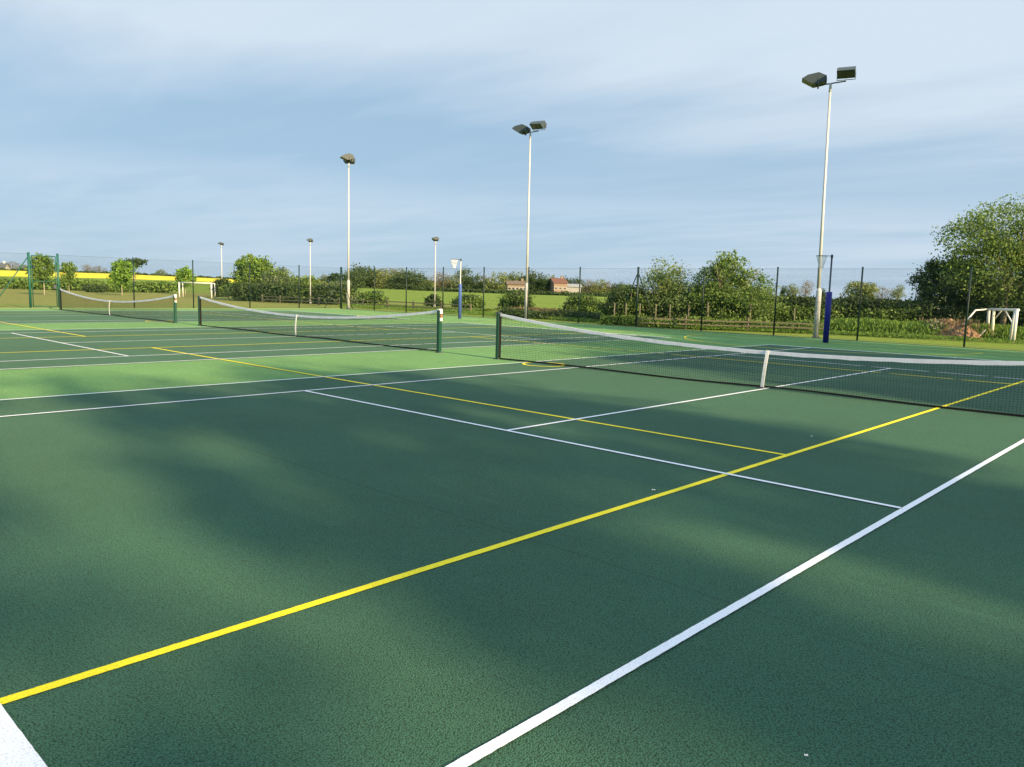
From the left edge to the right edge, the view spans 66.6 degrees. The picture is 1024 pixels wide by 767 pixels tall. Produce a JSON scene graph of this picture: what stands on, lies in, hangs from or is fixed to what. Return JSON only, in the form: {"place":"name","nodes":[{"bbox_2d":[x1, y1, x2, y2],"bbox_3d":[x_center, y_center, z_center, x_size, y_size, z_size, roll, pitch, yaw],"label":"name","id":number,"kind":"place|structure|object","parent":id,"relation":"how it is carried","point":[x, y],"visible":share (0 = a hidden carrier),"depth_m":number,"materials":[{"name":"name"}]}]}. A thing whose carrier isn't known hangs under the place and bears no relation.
{"place":"outdoors","nodes":[
{"label":"outdoors","id":0,"kind":"place"},
{"bbox_2d":[0,270,327,283],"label":"rapeseed field","id":1,"kind":"structure","parent":0,"point":[20,274],"depth_m":317.55,"materials":[{"name":"yellow plant"}]},
{"bbox_2d":[0,276,1023,350],"bbox_3d":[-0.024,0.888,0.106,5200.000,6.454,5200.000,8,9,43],"label":"ground","id":2,"kind":"structure","parent":0,"point":[188,296],"depth_m":59.96,"materials":[{"name":"green plant"}]},
{"bbox_2d":[0,261,10,268],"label":"house","id":3,"kind":"structure","parent":2,"relation":"on","point":[4,265],"depth_m":463.83,"materials":[{"name":"grey"}]},
{"bbox_2d":[7,261,22,268],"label":"tree","id":4,"kind":"object","parent":2,"relation":"on","point":[11,262],"visible":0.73,"depth_m":467.53,"materials":[{"name":"grey plant"}]},
{"bbox_2d":[0,252,31,307],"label":"chain link fence","id":5,"kind":"object","parent":2,"relation":"on","point":[29,279],"visible":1,"depth_m":38.64,"materials":[{"name":"teal metal"}]},
{"bbox_2d":[24,252,60,293],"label":"young tree","id":6,"kind":"object","parent":2,"relation":"on","point":[38,265],"visible":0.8,"depth_m":71.09,"materials":[{"name":"green plant"}]},
{"bbox_2d":[59,261,77,284],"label":"young tree","id":7,"kind":"object","parent":2,"relation":"on","point":[67,276],"visible":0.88,"depth_m":84.22,"materials":[{"name":"green plant"}]},
{"bbox_2d":[80,264,94,270],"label":"tree","id":8,"kind":"object","parent":2,"relation":"on","point":[87,269],"visible":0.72,"depth_m":487.39,"materials":[{"name":"grey plant"}]},
{"bbox_2d":[0,277,183,292],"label":"hedge","id":9,"kind":"object","parent":2,"relation":"on","point":[163,287],"visible":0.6,"depth_m":99.99,"materials":[{"name":"green plant"}]},
{"bbox_2d":[79,283,109,292],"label":"bush","id":10,"kind":"object","parent":2,"relation":"on","point":[97,286],"visible":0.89,"depth_m":90.40,"materials":[{"name":"green plant"}]},
{"bbox_2d":[89,266,109,271],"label":"tree","id":11,"kind":"object","parent":2,"relation":"on","point":[99,269],"visible":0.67,"depth_m":490.99,"materials":[{"name":"grey plant"}]},
{"bbox_2d":[90,281,139,292],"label":"hedge","id":12,"kind":"object","parent":2,"relation":"on","point":[120,290],"visible":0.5,"depth_m":94.39,"materials":[{"name":"green plant"}]},
{"bbox_2d":[0,267,230,278],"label":"hedge","id":13,"kind":"object","parent":2,"relation":"on","point":[106,272],"visible":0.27,"depth_m":414.08,"materials":[{"name":"green plant"}]},
{"bbox_2d":[106,258,137,288],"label":"young tree","id":14,"kind":"object","parent":2,"relation":"on","point":[122,270],"visible":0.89,"depth_m":77.59,"materials":[{"name":"green plant"}]},
{"bbox_2d":[124,257,147,279],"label":"tree","id":15,"kind":"object","parent":2,"relation":"on","point":[137,264],"visible":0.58,"depth_m":133.12,"materials":[{"name":"green plant"}]},
{"bbox_2d":[172,266,196,294],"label":"young tree","id":16,"kind":"object","parent":2,"relation":"on","point":[184,272],"visible":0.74,"depth_m":91.09,"materials":[{"name":"green plant"}]},
{"bbox_2d":[178,282,215,297],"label":"football goal","id":17,"kind":"object","parent":2,"relation":"on","point":[199,284],"visible":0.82,"depth_m":75.42,"materials":[{"name":"white paint"}]},
{"bbox_2d":[56,254,352,307],"bbox_3d":[-16.815,-5.729,45.541,1.430,2.790,17.199,8,9,43],"label":"chain link fence","id":18,"kind":"object","parent":2,"relation":"on","point":[132,261],"visible":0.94,"depth_m":44.84,"materials":[{"name":"teal metal"}]},
{"bbox_2d":[31,255,57,306],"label":"metal gate","id":19,"kind":"structure","parent":18,"relation":"attached to","point":[54,286],"depth_m":39.35,"materials":[{"name":"teal metal"}]},
{"bbox_2d":[209,278,230,296],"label":"bush","id":20,"kind":"object","parent":2,"relation":"on","point":[217,283],"visible":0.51,"depth_m":83.16,"materials":[{"name":"green plant"}]},
{"bbox_2d":[218,242,223,278],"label":"floodlight pole","id":21,"kind":"object","parent":2,"relation":"on","point":[221,243],"visible":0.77,"depth_m":88.30,"materials":[{"name":"grey metal"}]},
{"bbox_2d":[218,253,276,300],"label":"bush","id":22,"kind":"object","parent":2,"relation":"on","point":[251,259],"visible":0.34,"depth_m":70.58,"materials":[{"name":"green plant"}]},
{"bbox_2d":[256,265,298,301],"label":"bush","id":23,"kind":"object","parent":2,"relation":"on","point":[280,276],"visible":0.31,"depth_m":67.75,"materials":[{"name":"green plant"}]},
{"bbox_2d":[219,282,362,303],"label":"hedge","id":24,"kind":"object","parent":2,"relation":"on","point":[264,289],"visible":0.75,"depth_m":65.98,"materials":[{"name":"green plant"}]},
{"bbox_2d":[281,274,323,303],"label":"bush","id":25,"kind":"object","parent":2,"relation":"on","point":[303,283],"visible":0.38,"depth_m":65.32,"materials":[{"name":"green plant"}]},
{"bbox_2d":[307,238,312,303],"bbox_3d":[-16.599,-9.203,63.990,0.558,5.307,0.775,-1,7,-19],"label":"floodlight pole","id":26,"kind":"object","parent":2,"relation":"on","point":[310,240],"visible":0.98,"depth_m":63.83,"materials":[{"name":"grey metal"}]},
{"bbox_2d":[325,273,342,283],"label":"tree","id":27,"kind":"object","parent":2,"relation":"on","point":[333,278],"visible":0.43,"depth_m":404.72,"materials":[{"name":"green plant"}]},
{"bbox_2d":[316,280,358,304],"bbox_3d":[-14.529,-7.628,64.888,4.060,2.190,3.181,8,9,43],"label":"bush","id":28,"kind":"object","parent":2,"relation":"on","point":[351,294],"visible":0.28,"depth_m":64.07,"materials":[{"name":"green plant"}]},
{"bbox_2d":[340,153,354,308],"bbox_3d":[-11.052,-10.132,52.450,0.993,10.196,1.751,1,7,-4],"label":"floodlight pole","id":29,"kind":"object","parent":2,"relation":"on","point":[348,158],"visible":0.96,"depth_m":52.17,"materials":[{"name":"grey metal"}]},
{"bbox_2d":[339,267,368,287],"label":"tree","id":30,"kind":"object","parent":2,"relation":"on","point":[358,280],"visible":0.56,"depth_m":318.70,"materials":[{"name":"green plant"}]},
{"bbox_2d":[342,263,378,287],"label":"tree","id":31,"kind":"object","parent":2,"relation":"on","point":[366,275],"visible":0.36,"depth_m":332.51,"materials":[{"name":"green plant"}]},
{"bbox_2d":[261,295,471,310],"bbox_3d":[-11.776,-5.972,57.745,23.195,0.620,0.208,7,9,38],"label":"timber rail fence","id":32,"kind":"object","parent":2,"relation":"on","point":[387,305],"visible":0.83,"depth_m":56.32,"materials":[{"name":"brown wood"}]},
{"bbox_2d":[355,290,388,303],"bbox_3d":[-11.275,-6.860,62.664,2.964,1.335,2.616,8,9,43],"label":"bush","id":33,"kind":"object","parent":2,"relation":"on","point":[367,294],"visible":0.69,"depth_m":61.90,"materials":[{"name":"green plant"}]},
{"bbox_2d":[364,266,384,287],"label":"tree","id":34,"kind":"object","parent":2,"relation":"on","point":[375,273],"visible":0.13,"depth_m":337.91,"materials":[{"name":"green plant"}]},
{"bbox_2d":[370,268,395,288],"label":"tree","id":35,"kind":"object","parent":2,"relation":"on","point":[382,281],"visible":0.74,"depth_m":331.05,"materials":[{"name":"green plant"}]},
{"bbox_2d":[381,267,405,287],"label":"tree","id":36,"kind":"object","parent":2,"relation":"on","point":[395,271],"visible":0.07,"depth_m":336.73,"materials":[{"name":"green plant"}]},
{"bbox_2d":[384,268,425,288],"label":"tree","id":37,"kind":"object","parent":2,"relation":"on","point":[398,279],"visible":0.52,"depth_m":326.73,"materials":[{"name":"green plant"}]},
{"bbox_2d":[397,271,432,289],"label":"tree","id":38,"kind":"object","parent":2,"relation":"on","point":[422,283],"visible":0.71,"depth_m":323.27,"materials":[{"name":"green plant"}]},
{"bbox_2d":[342,303,495,310],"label":"bramble bank","id":39,"kind":"structure","parent":2,"relation":"on","point":[481,309],"depth_m":56.94,"materials":[{"name":"green plant"}]},
{"bbox_2d":[424,294,444,306],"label":"bush","id":40,"kind":"object","parent":2,"relation":"on","point":[429,299],"visible":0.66,"depth_m":60.10,"materials":[{"name":"green plant"}]},
{"bbox_2d":[431,237,438,308],"bbox_3d":[-5.916,-8.450,59.615,0.587,5.431,1.014,1,7,-7],"label":"floodlight pole","id":41,"kind":"object","parent":2,"relation":"on","point":[435,239],"visible":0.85,"depth_m":59.50,"materials":[{"name":"grey metal"}]},
{"bbox_2d":[428,272,450,287],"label":"tree","id":42,"kind":"object","parent":2,"relation":"on","point":[439,282],"visible":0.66,"depth_m":343.86,"materials":[{"name":"green plant"}]},
{"bbox_2d":[440,275,461,286],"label":"tree","id":43,"kind":"object","parent":2,"relation":"on","point":[452,281],"visible":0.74,"depth_m":345.47,"materials":[{"name":"green plant"}]},
{"bbox_2d":[453,267,472,287],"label":"tree","id":44,"kind":"object","parent":2,"relation":"on","point":[464,275],"visible":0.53,"depth_m":354.28,"materials":[{"name":"green plant"}]},
{"bbox_2d":[449,292,485,307],"bbox_3d":[-3.270,-6.065,57.567,3.001,1.380,2.514,8,9,43],"label":"bush","id":45,"kind":"object","parent":2,"relation":"on","point":[465,298],"visible":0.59,"depth_m":56.90,"materials":[{"name":"green plant"}]},
{"bbox_2d":[463,272,484,289],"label":"tree","id":46,"kind":"object","parent":2,"relation":"on","point":[474,283],"visible":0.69,"depth_m":350.25,"materials":[{"name":"green plant"}]},
{"bbox_2d":[480,271,510,289],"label":"tree","id":47,"kind":"object","parent":2,"relation":"on","point":[493,283],"visible":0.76,"depth_m":339.39,"materials":[{"name":"green plant"}]},
{"bbox_2d":[365,280,628,292],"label":"hedge","id":48,"kind":"object","parent":2,"relation":"on","point":[492,287],"visible":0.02,"depth_m":369.01,"materials":[{"name":"green plant"}]},
{"bbox_2d":[501,270,515,289],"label":"tree","id":49,"kind":"object","parent":2,"relation":"on","point":[511,278],"visible":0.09,"depth_m":366.35,"materials":[{"name":"green plant"}]},
{"bbox_2d":[0,308,1023,399],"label":"court surround","id":50,"kind":"object","parent":2,"relation":"on","point":[24,383],"visible":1,"depth_m":17.89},
{"bbox_2d":[451,259,461,318],"bbox_3d":[-2.934,-4.928,40.539,0.604,3.100,0.397,-2,8,-28],"label":"netball post","id":51,"kind":"object","parent":50,"relation":"on","point":[459,297],"visible":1,"depth_m":40.50,"materials":[{"name":"blue metal"}]},
{"bbox_2d":[0,311,1023,766],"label":"tennis court surface","id":52,"kind":"object","parent":50,"relation":"on","point":[142,525],"visible":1,"depth_m":4.54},
{"bbox_2d":[59,288,177,322],"bbox_3d":[-17.148,-3.422,33.325,13.017,1.060,0.143,8,9,43],"label":"tennis net","id":53,"kind":"object","parent":52,"relation":"on","point":[174,300],"visible":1,"depth_m":32.60,"materials":[{"name":"netting cord"},{"name":"white fabric"},{"name":"green painted metal"}]},
{"bbox_2d":[197,296,442,352],"bbox_3d":[-6.388,-1.924,23.274,13.017,1.060,0.140,8,9,43],"label":"tennis net","id":54,"kind":"object","parent":52,"relation":"on","point":[439,312],"visible":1,"depth_m":22.01,"materials":[{"name":"black fabric"}]},
{"bbox_2d":[0,311,1023,766],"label":"white line markings","id":55,"kind":"object","parent":52,"relation":"on","point":[16,747],"visible":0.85,"depth_m":3.75,"materials":[{"name":"paint"}]},
{"bbox_2d":[0,312,1023,703],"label":"yellow line markings","id":56,"kind":"object","parent":52,"relation":"on","point":[180,644],"visible":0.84,"depth_m":4.47,"materials":[{"name":"paint"}]},
{"bbox_2d":[493,312,1023,416],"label":"tennis net","id":57,"kind":"object","parent":52,"relation":"on","point":[500,315],"visible":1,"depth_m":13.22,"materials":[{"name":"netting cord"},{"name":"white fabric"},{"name":"green painted metal"}]},
{"bbox_2d":[83,308,1023,351],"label":"court edging","id":58,"kind":"object","parent":50,"relation":"on","point":[584,323],"visible":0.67,"depth_m":36.40,"materials":[{"name":"green"}]},
{"bbox_2d":[816,255,832,342],"bbox_3d":[10.975,-3.002,27.638,0.623,3.100,0.396,1,7,-8],"label":"netball post","id":59,"kind":"object","parent":50,"relation":"on","point":[827,316],"visible":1,"depth_m":27.54,"materials":[{"name":"blue metal"}]},
{"bbox_2d":[412,286,611,296],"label":"hedge","id":60,"kind":"object","parent":2,"relation":"on","point":[427,288],"visible":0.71,"depth_m":313.96,"materials":[{"name":"green plant"}]},
{"bbox_2d":[505,278,525,289],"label":"house","id":61,"kind":"structure","parent":2,"relation":"on","point":[519,284],"depth_m":322.72,"materials":[{"name":"brown brick"}]},
{"bbox_2d":[509,271,523,280],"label":"tree","id":62,"kind":"object","parent":2,"relation":"on","point":[516,275],"visible":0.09,"depth_m":367.07,"materials":[{"name":"green plant"}]},
{"bbox_2d":[497,288,535,310],"bbox_3d":[0.305,-5.455,51.697,2.907,1.747,2.150,6,8,31],"label":"bush","id":63,"kind":"object","parent":2,"relation":"on","point":[510,298],"visible":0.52,"depth_m":51.23,"materials":[{"name":"green plant"}]},
{"bbox_2d":[517,274,534,290],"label":"tree","id":64,"kind":"object","parent":2,"relation":"on","point":[531,280],"visible":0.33,"depth_m":355.77,"materials":[{"name":"green plant"}]},
{"bbox_2d":[512,120,546,318],"bbox_3d":[0.733,-8.479,41.079,2.151,10.258,1.015,8,9,43],"label":"floodlight pole","id":65,"kind":"object","parent":2,"relation":"on","point":[522,129],"visible":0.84,"depth_m":40.75,"materials":[{"name":"grey metal"}]},
{"bbox_2d":[529,268,548,291],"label":"tree","id":66,"kind":"object","parent":2,"relation":"on","point":[534,276],"visible":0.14,"depth_m":365.43,"materials":[{"name":"green plant"}]},
{"bbox_2d":[530,278,550,291],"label":"tree","id":67,"kind":"object","parent":2,"relation":"on","point":[538,284],"visible":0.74,"depth_m":325.08,"materials":[{"name":"green plant"}]},
{"bbox_2d":[505,306,581,310],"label":"bramble bank","id":68,"kind":"structure","parent":2,"relation":"on","point":[540,309],"depth_m":49.38,"materials":[{"name":"green plant"}]},
{"bbox_2d":[494,307,600,321],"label":"bramble bank","id":69,"kind":"structure","parent":2,"relation":"on","point":[555,313],"depth_m":44.00,"materials":[{"name":"green plant"}]},
{"bbox_2d":[548,275,567,291],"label":"house","id":70,"kind":"structure","parent":2,"relation":"on","point":[557,285],"depth_m":321.53,"materials":[{"name":"brown brick"}]},
{"bbox_2d":[567,284,581,292],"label":"barn","id":71,"kind":"structure","parent":2,"relation":"on","point":[572,290],"depth_m":322.72,"materials":[{"name":"grey"}]},
{"bbox_2d":[571,279,585,284],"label":"tree","id":72,"kind":"object","parent":2,"relation":"on","point":[577,281],"visible":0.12,"depth_m":375.31,"materials":[{"name":"green plant"}]},
{"bbox_2d":[558,292,602,313],"bbox_3d":[4.285,-4.768,47.588,3.012,1.560,2.583,8,9,43],"label":"bush","id":73,"kind":"object","parent":2,"relation":"on","point":[572,300],"visible":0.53,"depth_m":47.09,"materials":[{"name":"green plant"}]},
{"bbox_2d":[582,278,598,292],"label":"tree","id":74,"kind":"object","parent":2,"relation":"on","point":[588,283],"visible":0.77,"depth_m":354.11,"materials":[{"name":"green plant"}]},
{"bbox_2d":[589,279,607,292],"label":"tree","id":75,"kind":"object","parent":2,"relation":"on","point":[599,289],"visible":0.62,"depth_m":353.52,"materials":[{"name":"green plant"}]},
{"bbox_2d":[600,281,615,292],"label":"tree","id":76,"kind":"object","parent":2,"relation":"on","point":[608,287],"visible":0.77,"depth_m":353.69,"materials":[{"name":"green plant"}]},
{"bbox_2d":[609,282,625,291],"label":"tree","id":77,"kind":"object","parent":2,"relation":"on","point":[620,284],"visible":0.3,"depth_m":353.46,"materials":[{"name":"green plant"}]},
{"bbox_2d":[596,285,658,322],"bbox_3d":[5.974,-4.052,39.883,3.546,2.060,2.993,8,9,43],"label":"bush","id":78,"kind":"object","parent":2,"relation":"on","point":[610,303],"visible":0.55,"depth_m":39.28,"materials":[{"name":"green plant"}]},
{"bbox_2d":[632,255,704,317],"bbox_3d":[7.936,-4.723,39.472,4.977,3.573,3.952,8,9,43],"label":"tree","id":79,"kind":"object","parent":2,"relation":"on","point":[663,286],"visible":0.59,"depth_m":38.88,"materials":[{"name":"green plant"}]},
{"bbox_2d":[343,267,1023,349],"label":"chain link fence","id":80,"kind":"object","parent":2,"relation":"on","point":[638,275],"visible":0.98,"depth_m":33.62,"materials":[{"name":"teal"}]},
{"bbox_2d":[599,314,821,331],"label":"bramble bank","id":81,"kind":"structure","parent":2,"relation":"on","point":[629,318],"depth_m":36.48,"materials":[{"name":"green plant"}]},
{"bbox_2d":[667,249,793,328],"bbox_3d":[10.697,-4.660,38.337,6.102,3.875,4.842,8,9,43],"label":"bush","id":82,"kind":"object","parent":2,"relation":"on","point":[722,266],"visible":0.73,"depth_m":37.52,"materials":[{"name":"green plant"}]},
{"bbox_2d":[637,315,823,330],"bbox_3d":[9.884,-2.733,35.646,8.447,0.620,0.376,3,7,15],"label":"timber rail fence","id":83,"kind":"object","parent":2,"relation":"on","point":[746,322],"visible":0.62,"depth_m":35.62,"materials":[{"name":"brown wood"}]},
{"bbox_2d":[595,292,932,330],"bbox_3d":[12.346,-3.706,38.868,16.133,1.999,5.565,3,7,13],"label":"hedge","id":84,"kind":"object","parent":2,"relation":"on","point":[865,301],"visible":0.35,"depth_m":37.70,"materials":[{"name":"green plant"}]},
{"bbox_2d":[780,285,790,296],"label":"tree","id":85,"kind":"object","parent":2,"relation":"on","point":[783,291],"visible":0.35,"depth_m":309.39,"materials":[{"name":"green plant"}]},
{"bbox_2d":[786,283,801,294],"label":"tree","id":86,"kind":"object","parent":2,"relation":"on","point":[794,290],"visible":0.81,"depth_m":298.12,"materials":[{"name":"green plant"}]},
{"bbox_2d":[797,278,814,296],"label":"tree","id":87,"kind":"object","parent":2,"relation":"on","point":[807,289],"visible":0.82,"depth_m":288.00,"materials":[{"name":"green plant"}]},
{"bbox_2d":[802,66,855,337],"bbox_3d":[12.022,-6.941,30.529,2.223,10.326,1.049,8,9,43],"label":"floodlight pole","id":88,"kind":"object","parent":2,"relation":"on","point":[817,80],"visible":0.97,"depth_m":30.26,"materials":[{"name":"grey metal"}]},
{"bbox_2d":[763,296,918,301],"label":"hedge","id":89,"kind":"object","parent":2,"relation":"on","point":[834,299],"visible":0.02,"depth_m":242.75,"materials":[{"name":"green plant"}]},
{"bbox_2d":[843,280,874,296],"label":"tree","id":90,"kind":"object","parent":2,"relation":"on","point":[855,288],"visible":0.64,"depth_m":194.36,"materials":[{"name":"green plant"}]},
{"bbox_2d":[862,282,879,298],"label":"tree","id":91,"kind":"object","parent":2,"relation":"on","point":[871,294],"visible":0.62,"depth_m":193.09,"materials":[{"name":"green plant"}]},
{"bbox_2d":[874,287,892,298],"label":"tree","id":92,"kind":"object","parent":2,"relation":"on","point":[882,294],"visible":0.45,"depth_m":197.16,"materials":[{"name":"green plant"}]},
{"bbox_2d":[810,317,960,337],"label":"tall grass","id":93,"kind":"structure","parent":2,"relation":"on","point":[866,323],"depth_m":34.43,"materials":[{"name":"green plant"}]},
{"bbox_2d":[886,285,906,299],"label":"tree","id":94,"kind":"object","parent":2,"relation":"on","point":[899,294],"visible":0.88,"depth_m":195.73,"materials":[{"name":"green plant"}]},
{"bbox_2d":[916,319,943,331],"bbox_3d":[18.407,-2.418,34.080,1.382,0.848,1.113,8,9,43],"label":"cow parsley","id":95,"kind":"object","parent":2,"relation":"on","point":[933,324],"visible":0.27,"depth_m":33.80,"materials":[{"name":"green plant"}]},
{"bbox_2d":[904,248,999,323],"bbox_3d":[20.918,-4.383,37.433,4.773,4.269,3.822,8,9,43],"label":"hawthorn tree","id":96,"kind":"object","parent":2,"relation":"on","point":[949,301],"visible":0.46,"depth_m":36.69,"materials":[{"name":"green plant"}]},
{"bbox_2d":[919,317,994,340],"bbox_3d":[19.101,-2.369,33.573,2.393,0.990,3.220,-1,7,-23],"label":"soil heap","id":97,"kind":"object","parent":2,"relation":"on","point":[954,324],"visible":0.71,"depth_m":33.24,"materials":[{"name":"brown soil"}]},
{"bbox_2d":[927,192,1023,324],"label":"tall tree","id":98,"kind":"object","parent":2,"relation":"on","point":[990,247],"visible":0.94,"depth_m":34.89,"materials":[{"name":"green plant"}]},
{"bbox_2d":[964,308,1019,342],"bbox_3d":[20.124,-2.536,33.611,1.821,1.500,4.327,4,7,18],"label":"football goal","id":99,"kind":"object","parent":2,"relation":"on","point":[1013,325],"visible":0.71,"depth_m":32.47,"materials":[{"name":"white paint"}]},
{"bbox_2d":[969,322,1023,339],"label":"tall grass","id":100,"kind":"structure","parent":2,"relation":"on","point":[1019,335],"depth_m":33.58,"materials":[{"name":"green plant"}]},
{"bbox_2d":[987,274,1023,326],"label":"evergreen tree","id":101,"kind":"object","parent":2,"relation":"on","point":[1021,321],"visible":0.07,"depth_m":37.14,"materials":[{"name":"green plant"}]},
{"bbox_2d":[1008,228,1023,324],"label":"tall tree","id":102,"kind":"object","parent":2,"relation":"on","point":[1021,309],"visible":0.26,"depth_m":35.27,"materials":[{"name":"green plant"}]},
{"bbox_2d":[0,0,1023,300],"label":"sky","id":103,"kind":"structure","parent":0,"point":[689,131],"materials":[{"name":"blue"}]},
{"bbox_2d":[333,304,1023,342],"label":"verge grass","id":104,"kind":"structure","parent":0,"point":[927,336],"depth_m":35.31,"materials":[{"name":"green plant"}]}
]}

